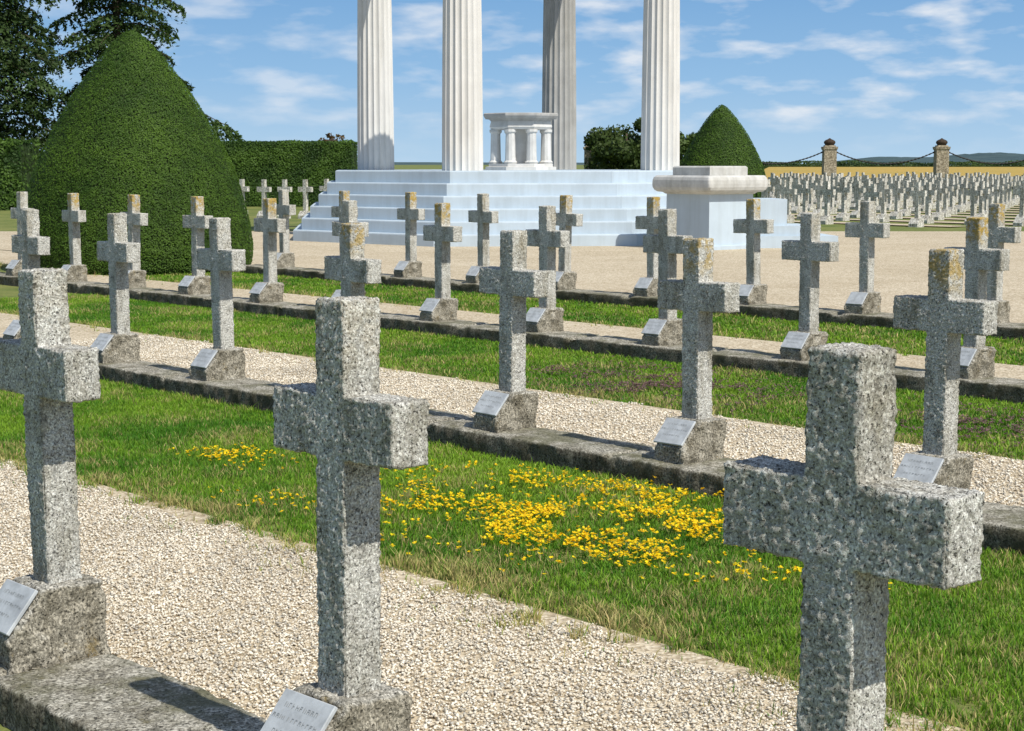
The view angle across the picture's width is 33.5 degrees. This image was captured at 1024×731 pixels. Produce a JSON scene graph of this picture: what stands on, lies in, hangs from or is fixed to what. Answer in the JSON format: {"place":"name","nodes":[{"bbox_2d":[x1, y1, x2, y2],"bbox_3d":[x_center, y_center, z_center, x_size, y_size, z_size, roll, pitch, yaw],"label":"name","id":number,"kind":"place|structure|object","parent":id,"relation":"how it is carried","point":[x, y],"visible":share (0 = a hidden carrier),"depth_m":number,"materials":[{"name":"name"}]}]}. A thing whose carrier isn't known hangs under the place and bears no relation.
{"place":"outdoors","nodes":[
{"label":"outdoors","id":0,"kind":"place"},
{"bbox_2d":[0,250,17,264],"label":"gravel path","id":1,"kind":"structure","parent":0,"point":[7,257],"depth_m":33.95,"materials":[{"name":"gravel"}]},
{"bbox_2d":[0,458,967,730],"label":"gravel path","id":2,"kind":"structure","parent":0,"point":[652,648],"depth_m":6.49,"materials":[{"name":"gravel"}]},
{"bbox_2d":[0,231,1023,322],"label":"gravel plaza","id":3,"kind":"structure","parent":0,"point":[901,260],"depth_m":31.12,"materials":[{"name":"gravel"}]},
{"bbox_2d":[293,0,679,246],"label":"monument","id":4,"kind":"object","parent":3,"relation":"on","point":[610,205],"visible":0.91,"depth_m":39.63,"materials":[{"name":"white stone"}]},
{"bbox_2d":[484,113,557,169],"bbox_3d":[0.220,-5.587,42.538,1.848,1.399,1.848,0,7,0],"label":"altar table","id":5,"kind":"object","parent":4,"relation":"on","point":[520,130],"visible":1,"depth_m":41.91,"materials":[{"name":"stone"}]},
{"bbox_2d":[753,198,837,247],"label":"stone plinth","id":6,"kind":"structure","parent":3,"relation":"on","point":[775,209],"depth_m":37.22,"materials":[{"name":"stone"}]},
{"bbox_2d":[0,165,1023,730],"bbox_3d":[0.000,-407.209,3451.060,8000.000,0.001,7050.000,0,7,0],"label":"ground","id":7,"kind":"structure","parent":0,"point":[8,221],"depth_m":8.48,"materials":[{"name":"green plant"}]},
{"bbox_2d":[0,137,40,210],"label":"hedge","id":8,"kind":"object","parent":7,"relation":"on","point":[18,159],"visible":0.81,"depth_m":67.64,"materials":[{"name":"green plant"}]},
{"bbox_2d":[0,0,66,159],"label":"conifer tree","id":9,"kind":"object","parent":7,"relation":"on","point":[12,66],"visible":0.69,"depth_m":82.85,"materials":[{"name":"green plant"}]},
{"bbox_2d":[0,654,265,730],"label":"kerb","id":10,"kind":"structure","parent":7,"relation":"on","point":[108,692],"depth_m":5.49,"materials":[{"name":"stone"}]},
{"bbox_2d":[0,267,110,674],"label":"grave cross","id":11,"kind":"object","parent":10,"relation":"on","point":[53,609],"visible":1,"depth_m":5.88,"materials":[{"name":"stone"}]},
{"bbox_2d":[260,296,429,730],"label":"grave cross","id":12,"kind":"object","parent":10,"relation":"on","point":[348,424],"visible":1,"depth_m":4.63,"materials":[{"name":"stone"}]},
{"bbox_2d":[722,342,984,730],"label":"grave cross","id":13,"kind":"object","parent":10,"relation":"on","point":[848,520],"visible":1,"depth_m":3.37,"materials":[{"name":"stone"}]},
{"bbox_2d":[26,30,253,275],"bbox_3d":[-6.602,-3.716,29.772,4.082,4.270,4.103,0,7,0],"label":"clipped cone tree","id":14,"kind":"object","parent":7,"relation":"on","point":[132,119],"visible":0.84,"depth_m":28.50,"materials":[{"name":"green plant"}]},
{"bbox_2d":[39,0,245,141],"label":"conifer tree","id":15,"kind":"object","parent":7,"relation":"on","point":[117,26],"visible":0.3,"depth_m":85.91,"materials":[{"name":"green plant"}]},
{"bbox_2d":[168,442,295,469],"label":"yellow wildflowers","id":16,"kind":"object","parent":7,"relation":"on","point":[227,453],"visible":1,"depth_m":10.64,"materials":[{"name":"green plant"}]},
{"bbox_2d":[239,179,249,215],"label":"grave cross","id":17,"kind":"object","parent":7,"relation":"on","point":[244,188],"visible":0.38,"depth_m":58.61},
{"bbox_2d":[208,486,314,511],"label":"yellow wildflowers","id":18,"kind":"object","parent":7,"relation":"on","point":[271,497],"visible":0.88,"depth_m":9.23,"materials":[{"name":"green plant"}]},
{"bbox_2d":[257,179,271,217],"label":"grave cross","id":19,"kind":"object","parent":7,"relation":"on","point":[264,189],"visible":0.64,"depth_m":57.64,"materials":[{"name":"stone"}]},
{"bbox_2d":[277,179,291,218],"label":"grave cross","id":20,"kind":"object","parent":7,"relation":"on","point":[284,184],"visible":0.38,"depth_m":57.63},
{"bbox_2d":[218,139,357,206],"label":"hedge","id":21,"kind":"object","parent":7,"relation":"on","point":[294,163],"visible":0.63,"depth_m":73.49,"materials":[{"name":"green plant"}]},
{"bbox_2d":[298,179,312,218],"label":"grave cross","id":22,"kind":"object","parent":7,"relation":"on","point":[305,189],"visible":0.82,"depth_m":57.66,"materials":[{"name":"stone"}]},
{"bbox_2d":[0,291,1023,460],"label":"grass","id":23,"kind":"structure","parent":7,"relation":"on","point":[156,312],"depth_m":15.44,"materials":[{"name":"green plant"}]},
{"bbox_2d":[0,337,1023,555],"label":"kerb","id":24,"kind":"structure","parent":7,"relation":"on","point":[1003,526],"depth_m":10.59,"materials":[{"name":"stone"}]},
{"bbox_2d":[3,209,49,339],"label":"grave cross","id":25,"kind":"object","parent":24,"relation":"on","point":[30,244],"visible":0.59,"depth_m":16.04,"materials":[{"name":"stone"}]},
{"bbox_2d":[90,213,140,363],"bbox_3d":[-3.484,-0.659,14.853,0.403,1.338,0.549,-6,9,-41],"label":"grave cross","id":26,"kind":"object","parent":24,"relation":"on","point":[119,252],"visible":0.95,"depth_m":14.83,"materials":[{"name":"stone"}]},
{"bbox_2d":[188,217,245,380],"bbox_3d":[-2.373,-0.513,13.625,0.403,1.338,0.549,-7,9,-41],"label":"grave cross","id":27,"kind":"object","parent":24,"relation":"on","point":[222,260],"visible":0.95,"depth_m":13.60,"materials":[{"name":"stone"}]},
{"bbox_2d":[324,223,381,296],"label":"grave cross","id":28,"kind":"object","parent":24,"relation":"on","point":[352,269],"visible":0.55,"depth_m":12.29,"materials":[{"name":"stone"}]},
{"bbox_2d":[472,230,548,432],"bbox_3d":[-0.042,-0.210,11.064,0.396,1.338,0.549,-6,10,-42],"label":"grave cross","id":29,"kind":"object","parent":24,"relation":"on","point":[511,402],"visible":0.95,"depth_m":11.04,"materials":[{"name":"stone"}]},
{"bbox_2d":[653,238,740,464],"bbox_3d":[1.033,-0.071,9.886,0.396,1.338,0.549,-5,8,-40],"label":"grave cross","id":30,"kind":"object","parent":24,"relation":"on","point":[698,296],"visible":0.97,"depth_m":9.86,"materials":[{"name":"stone"}]},
{"bbox_2d":[893,248,998,488],"bbox_3d":[2.149,0.076,8.649,0.396,1.338,0.549,-6,9,-42],"label":"grave cross","id":31,"kind":"object","parent":24,"relation":"on","point":[944,314],"visible":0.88,"depth_m":8.63,"materials":[{"name":"stone"}]},
{"bbox_2d":[0,272,1023,403],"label":"kerb","id":32,"kind":"structure","parent":7,"relation":"on","point":[1008,390],"depth_m":16.88,"materials":[{"name":"stone"}]},
{"bbox_2d":[6,192,33,275],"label":"grave cross","id":33,"kind":"object","parent":32,"relation":"on","point":[13,267],"visible":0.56,"depth_m":26.17,"materials":[{"name":"stone"}]},
{"bbox_2d":[62,193,87,281],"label":"grave cross","id":34,"kind":"object","parent":32,"relation":"on","point":[73,215],"visible":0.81,"depth_m":24.95,"materials":[{"name":"stone"}]},
{"bbox_2d":[120,194,147,287],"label":"grave cross","id":35,"kind":"object","parent":32,"relation":"on","point":[136,219],"visible":0.68,"depth_m":23.69,"materials":[{"name":"stone"}]},
{"bbox_2d":[178,196,212,294],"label":"grave cross","id":36,"kind":"object","parent":32,"relation":"on","point":[197,281],"visible":0.77,"depth_m":22.45,"materials":[{"name":"stone"}]},
{"bbox_2d":[249,198,285,302],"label":"grave cross","id":37,"kind":"object","parent":32,"relation":"on","point":[270,225],"visible":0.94,"depth_m":21.21,"materials":[{"name":"stone"}]},
{"bbox_2d":[331,200,368,297],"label":"grave cross","id":38,"kind":"object","parent":32,"relation":"on","point":[350,211],"visible":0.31,"depth_m":19.94,"materials":[{"name":"stone"}]},
{"bbox_2d":[419,203,462,321],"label":"grave cross","id":39,"kind":"object","parent":32,"relation":"on","point":[442,233],"visible":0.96,"depth_m":18.71,"materials":[{"name":"stone"}]},
{"bbox_2d":[526,205,569,332],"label":"grave cross","id":40,"kind":"object","parent":32,"relation":"on","point":[547,238],"visible":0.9,"depth_m":17.46,"materials":[{"name":"stone"}]},
{"bbox_2d":[641,209,692,345],"bbox_3d":[1.440,-0.824,16.248,0.396,1.338,0.549,-6,9,-40],"label":"grave cross","id":41,"kind":"object","parent":32,"relation":"on","point":[665,243],"visible":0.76,"depth_m":16.21,"materials":[{"name":"stone"}]},
{"bbox_2d":[780,212,838,360],"bbox_3d":[2.583,-0.678,15.001,0.386,1.334,0.549,-6,9,-41],"label":"grave cross","id":42,"kind":"object","parent":32,"relation":"on","point":[809,250],"visible":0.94,"depth_m":14.97,"materials":[{"name":"stone"}]},
{"bbox_2d":[944,217,1009,379],"bbox_3d":[3.708,-0.529,13.750,0.386,1.334,0.549,-7,9,-40],"label":"grave cross","id":43,"kind":"object","parent":32,"relation":"on","point":[981,259],"visible":0.73,"depth_m":13.69,"materials":[{"name":"stone"}]},
{"bbox_2d":[0,262,1023,368],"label":"grass","id":44,"kind":"structure","parent":7,"relation":"on","point":[474,303],"depth_m":20.58,"materials":[{"name":"green plant"}]},
{"bbox_2d":[583,117,640,169],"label":"broadleaf tree","id":45,"kind":"object","parent":7,"relation":"on","point":[609,149],"visible":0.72,"depth_m":103.45,"materials":[{"name":"green plant"}]},
{"bbox_2d":[240,264,1023,339],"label":"kerb","id":46,"kind":"structure","parent":7,"relation":"on","point":[1006,330],"depth_m":22.06,"materials":[{"name":"stone"}]},
{"bbox_2d":[276,189,295,267],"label":"grave cross","id":47,"kind":"object","parent":46,"relation":"on","point":[285,255],"visible":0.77,"depth_m":28.36,"materials":[{"name":"stone"}]},
{"bbox_2d":[331,191,357,255],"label":"grave cross","id":48,"kind":"object","parent":46,"relation":"on","point":[336,211],"visible":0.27,"depth_m":27.12,"materials":[{"name":"stone"}]},
{"bbox_2d":[394,192,424,277],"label":"grave cross","id":49,"kind":"object","parent":46,"relation":"on","point":[410,213],"visible":0.98,"depth_m":25.88,"materials":[{"name":"stone"}]},
{"bbox_2d":[465,193,498,282],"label":"grave cross","id":50,"kind":"object","parent":46,"relation":"on","point":[482,216],"visible":0.87,"depth_m":24.62,"materials":[{"name":"stone"}]},
{"bbox_2d":[556,195,582,289],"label":"grave cross","id":51,"kind":"object","parent":46,"relation":"on","point":[567,219],"visible":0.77,"depth_m":23.37,"materials":[{"name":"stone"}]},
{"bbox_2d":[633,197,659,296],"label":"grave cross","id":52,"kind":"object","parent":46,"relation":"on","point":[647,286],"visible":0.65,"depth_m":22.13,"materials":[{"name":"stone"}]},
{"bbox_2d":[733,199,773,304],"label":"grave cross","id":53,"kind":"object","parent":46,"relation":"on","point":[753,226],"visible":0.94,"depth_m":20.88,"materials":[{"name":"stone"}]},
{"bbox_2d":[844,201,889,313],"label":"grave cross","id":54,"kind":"object","parent":46,"relation":"on","point":[867,229],"visible":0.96,"depth_m":19.65,"materials":[{"name":"stone"}]},
{"bbox_2d":[986,203,1021,322],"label":"grave cross","id":55,"kind":"object","parent":46,"relation":"on","point":[1000,234],"visible":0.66,"depth_m":18.39,"materials":[{"name":"stone"}]},
{"bbox_2d":[379,459,892,588],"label":"yellow wildflowers","id":56,"kind":"object","parent":7,"relation":"on","point":[597,553],"visible":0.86,"depth_m":8.72,"materials":[{"name":"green plant"}]},
{"bbox_2d":[485,356,807,414],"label":"purple wildflowers","id":57,"kind":"object","parent":7,"relation":"on","point":[678,384],"visible":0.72,"depth_m":14.12,"materials":[{"name":"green plant"}]},
{"bbox_2d":[680,131,696,162],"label":"broadleaf tree","id":58,"kind":"object","parent":7,"relation":"on","point":[685,142],"visible":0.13,"depth_m":106.38,"materials":[{"name":"green plant"}]},
{"bbox_2d":[652,166,767,249],"bbox_3d":[4.300,-3.411,37.056,1.800,1.850,1.800,-5,9,-38],"label":"stone pedestal","id":59,"kind":"object","parent":7,"relation":"on","point":[707,201],"visible":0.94,"depth_m":36.48,"materials":[{"name":"stone"}]},
{"bbox_2d":[680,105,765,197],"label":"clipped cone tree","id":60,"kind":"object","parent":7,"relation":"on","point":[722,137],"visible":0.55,"depth_m":73.34,"materials":[{"name":"green plant"}]},
{"bbox_2d":[763,179,774,197],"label":"grave cross","id":61,"kind":"object","parent":7,"relation":"on","point":[768,190],"visible":0.29,"depth_m":57.73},
{"bbox_2d":[781,181,796,222],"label":"grave cross","id":62,"kind":"object","parent":7,"relation":"on","point":[788,191],"visible":0.73,"depth_m":53.45,"materials":[{"name":"stone"}]},
{"bbox_2d":[791,178,802,212],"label":"grave cross","id":63,"kind":"object","parent":7,"relation":"on","point":[797,208],"visible":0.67,"depth_m":64.03,"materials":[{"name":"stone"}]},
{"bbox_2d":[797,181,812,219],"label":"grave cross","id":64,"kind":"object","parent":7,"relation":"on","point":[805,190],"visible":0.62,"depth_m":56.59,"materials":[{"name":"stone"}]},
{"bbox_2d":[808,176,817,210],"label":"grave cross","id":65,"kind":"object","parent":7,"relation":"on","point":[811,205],"visible":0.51,"depth_m":67.13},
{"bbox_2d":[812,178,824,216],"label":"grave cross","id":66,"kind":"object","parent":7,"relation":"on","point":[818,187],"visible":0.6,"depth_m":59.71,"materials":[{"name":"stone"}]},
{"bbox_2d":[819,181,835,224],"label":"grave cross","id":67,"kind":"object","parent":7,"relation":"on","point":[827,192],"visible":0.93,"depth_m":52.26,"materials":[{"name":"stone"}]},
{"bbox_2d":[821,138,837,177],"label":"stone post","id":68,"kind":"object","parent":7,"relation":"on","point":[829,148],"visible":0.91,"depth_m":106.84,"materials":[{"name":"stone"}]},
{"bbox_2d":[837,151,934,163],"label":"chain","id":69,"kind":"object","parent":68,"relation":"hanging from","point":[886,163],"visible":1,"depth_m":107.19,"materials":[{"name":"metal"}]},
{"bbox_2d":[830,180,838,213],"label":"grave cross","id":70,"kind":"object","parent":7,"relation":"on","point":[833,209],"visible":0.53,"depth_m":62.81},
{"bbox_2d":[834,176,841,206],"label":"grave cross","id":71,"kind":"object","parent":7,"relation":"on","point":[837,202],"visible":0.49,"depth_m":73.36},
{"bbox_2d":[835,179,851,220],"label":"grave cross","id":72,"kind":"object","parent":7,"relation":"on","point":[843,190],"visible":0.91,"depth_m":55.39,"materials":[{"name":"stone"}]},
{"bbox_2d":[849,177,862,209],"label":"grave cross","id":73,"kind":"object","parent":7,"relation":"on","point":[852,206],"visible":0.44,"depth_m":69.09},
{"bbox_2d":[850,181,865,217],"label":"grave cross","id":74,"kind":"object","parent":7,"relation":"on","point":[858,190],"visible":0.76,"depth_m":58.50,"materials":[{"name":"stone"}]},
{"bbox_2d":[865,184,881,222],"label":"grave cross","id":75,"kind":"object","parent":7,"relation":"on","point":[873,194],"visible":0.49,"depth_m":51.06,"materials":[{"name":"stone"}]},
{"bbox_2d":[876,178,888,212],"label":"grave cross","id":76,"kind":"object","parent":7,"relation":"on","point":[878,209],"visible":0.4,"depth_m":64.73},
{"bbox_2d":[876,181,891,221],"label":"grave cross","id":77,"kind":"object","parent":7,"relation":"on","point":[883,216],"visible":0.82,"depth_m":54.19,"materials":[{"name":"stone"}]},
{"bbox_2d":[886,177,894,209],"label":"grave cross","id":78,"kind":"object","parent":7,"relation":"on","point":[890,205],"visible":0.51,"depth_m":67.85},
{"bbox_2d":[762,160,1023,168],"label":"hedge","id":79,"kind":"object","parent":7,"relation":"on","point":[854,163],"visible":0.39,"depth_m":482.66,"materials":[{"name":"green plant"}]},
{"bbox_2d":[890,181,904,218],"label":"grave cross","id":80,"kind":"object","parent":7,"relation":"on","point":[897,190],"visible":0.82,"depth_m":57.31,"materials":[{"name":"stone"}]},
{"bbox_2d":[900,181,913,215],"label":"grave cross","id":81,"kind":"object","parent":7,"relation":"on","point":[905,210],"visible":0.76,"depth_m":60.43,"materials":[{"name":"stone"}]},
{"bbox_2d":[798,393,1023,456],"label":"purple wildflowers","id":82,"kind":"object","parent":7,"relation":"on","point":[982,421],"visible":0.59,"depth_m":12.02,"materials":[{"name":"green plant"}]},
{"bbox_2d":[908,182,926,226],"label":"grave cross","id":83,"kind":"object","parent":7,"relation":"on","point":[917,220],"visible":0.96,"depth_m":49.88,"materials":[{"name":"stone"}]},
{"bbox_2d":[921,179,925,210],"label":"grave cross","id":84,"kind":"object","parent":7,"relation":"on","point":[923,197],"visible":0.4,"depth_m":66.66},
{"bbox_2d":[921,182,936,223],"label":"grave cross","id":85,"kind":"object","parent":7,"relation":"on","point":[928,217],"visible":0.78,"depth_m":52.99,"materials":[{"name":"stone"}]},
{"bbox_2d":[931,181,946,219],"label":"grave cross","id":86,"kind":"object","parent":7,"relation":"on","point":[938,214],"visible":0.84,"depth_m":56.11,"materials":[{"name":"stone"}]},
{"bbox_2d":[933,138,950,177],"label":"stone post","id":87,"kind":"object","parent":7,"relation":"on","point":[941,148],"visible":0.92,"depth_m":106.86,"materials":[{"name":"stone"}]},
{"bbox_2d":[949,152,1023,163],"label":"chain","id":88,"kind":"object","parent":87,"relation":"hanging from","point":[985,162],"visible":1,"depth_m":107.20,"materials":[{"name":"metal"}]},
{"bbox_2d":[941,179,953,216],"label":"grave cross","id":89,"kind":"object","parent":7,"relation":"on","point":[946,211],"visible":0.69,"depth_m":59.23,"materials":[{"name":"stone"}]},
{"bbox_2d":[948,178,959,214],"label":"grave cross","id":90,"kind":"object","parent":7,"relation":"on","point":[952,208],"visible":0.64,"depth_m":62.36,"materials":[{"name":"stone"}]},
{"bbox_2d":[955,177,967,211],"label":"grave cross","id":91,"kind":"object","parent":7,"relation":"on","point":[960,206],"visible":0.78,"depth_m":65.48,"materials":[{"name":"stone"}]},
{"bbox_2d":[963,178,970,209],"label":"grave cross","id":92,"kind":"object","parent":7,"relation":"on","point":[965,200],"visible":0.47,"depth_m":68.62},
{"bbox_2d":[964,182,982,224],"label":"grave cross","id":93,"kind":"object","parent":7,"relation":"on","point":[973,192],"visible":0.64,"depth_m":51.81,"materials":[{"name":"stone"}]},
{"bbox_2d":[976,181,989,216],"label":"grave cross","id":94,"kind":"object","parent":7,"relation":"on","point":[981,213],"visible":0.56,"depth_m":54.92,"materials":[{"name":"stone"}]},
{"bbox_2d":[978,180,993,217],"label":"grave cross","id":95,"kind":"object","parent":7,"relation":"on","point":[987,196],"visible":0.47,"depth_m":58.03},
{"bbox_2d":[988,177,998,210],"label":"grave cross","id":96,"kind":"object","parent":7,"relation":"on","point":[992,184],"visible":0.42,"depth_m":61.15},
{"bbox_2d":[994,180,1003,202],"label":"grave cross","id":97,"kind":"object","parent":7,"relation":"on","point":[996,195],"visible":0.33,"depth_m":64.30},
{"bbox_2d":[999,178,1008,210],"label":"grave cross","id":98,"kind":"object","parent":7,"relation":"on","point":[1002,181],"visible":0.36,"depth_m":67.41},
{"bbox_2d":[1004,176,1012,208],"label":"grave cross","id":99,"kind":"object","parent":7,"relation":"on","point":[1006,192],"visible":0.53,"depth_m":70.52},
{"bbox_2d":[1008,176,1015,206],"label":"grave cross","id":100,"kind":"object","parent":7,"relation":"on","point":[1010,193],"visible":0.44,"depth_m":73.66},
{"bbox_2d":[1011,176,1020,204],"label":"grave cross","id":101,"kind":"object","parent":7,"relation":"on","point":[1014,199],"visible":0.58,"depth_m":76.77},
{"bbox_2d":[1013,181,1023,226],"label":"grave cross","id":102,"kind":"object","parent":7,"relation":"on","point":[1018,221],"visible":0.97,"depth_m":50.61,"materials":[{"name":"stone"}]},
{"bbox_2d":[0,313,1023,506],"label":"gravel path","id":103,"kind":"structure","parent":0,"point":[78,332],"depth_m":12.59,"materials":[{"name":"gravel"}]},
{"bbox_2d":[1,0,1023,163],"label":"sky","id":104,"kind":"structure","parent":0,"point":[874,78],"materials":[{"name":"blue"}]},
{"bbox_2d":[87,274,1023,379],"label":"gravel path","id":105,"kind":"structure","parent":0,"point":[1007,371],"depth_m":18.82,"materials":[{"name":"gravel"}]},
{"bbox_2d":[357,162,768,164],"bbox_3d":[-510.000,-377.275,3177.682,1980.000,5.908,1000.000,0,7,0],"label":"hills","id":106,"kind":"structure","parent":0,"point":[423,163],"depth_m":2939.70,"materials":[{"name":"plant"}]},
{"bbox_2d":[764,167,1023,183],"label":"yellow field","id":107,"kind":"structure","parent":0,"point":[892,171],"depth_m":300.85,"materials":[{"name":"plant"}]},
{"bbox_2d":[809,152,1023,164],"bbox_3d":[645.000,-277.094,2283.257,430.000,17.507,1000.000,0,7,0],"label":"hills","id":108,"kind":"structure","parent":0,"point":[996,157],"depth_m":2149.18,"materials":[{"name":"plant"}]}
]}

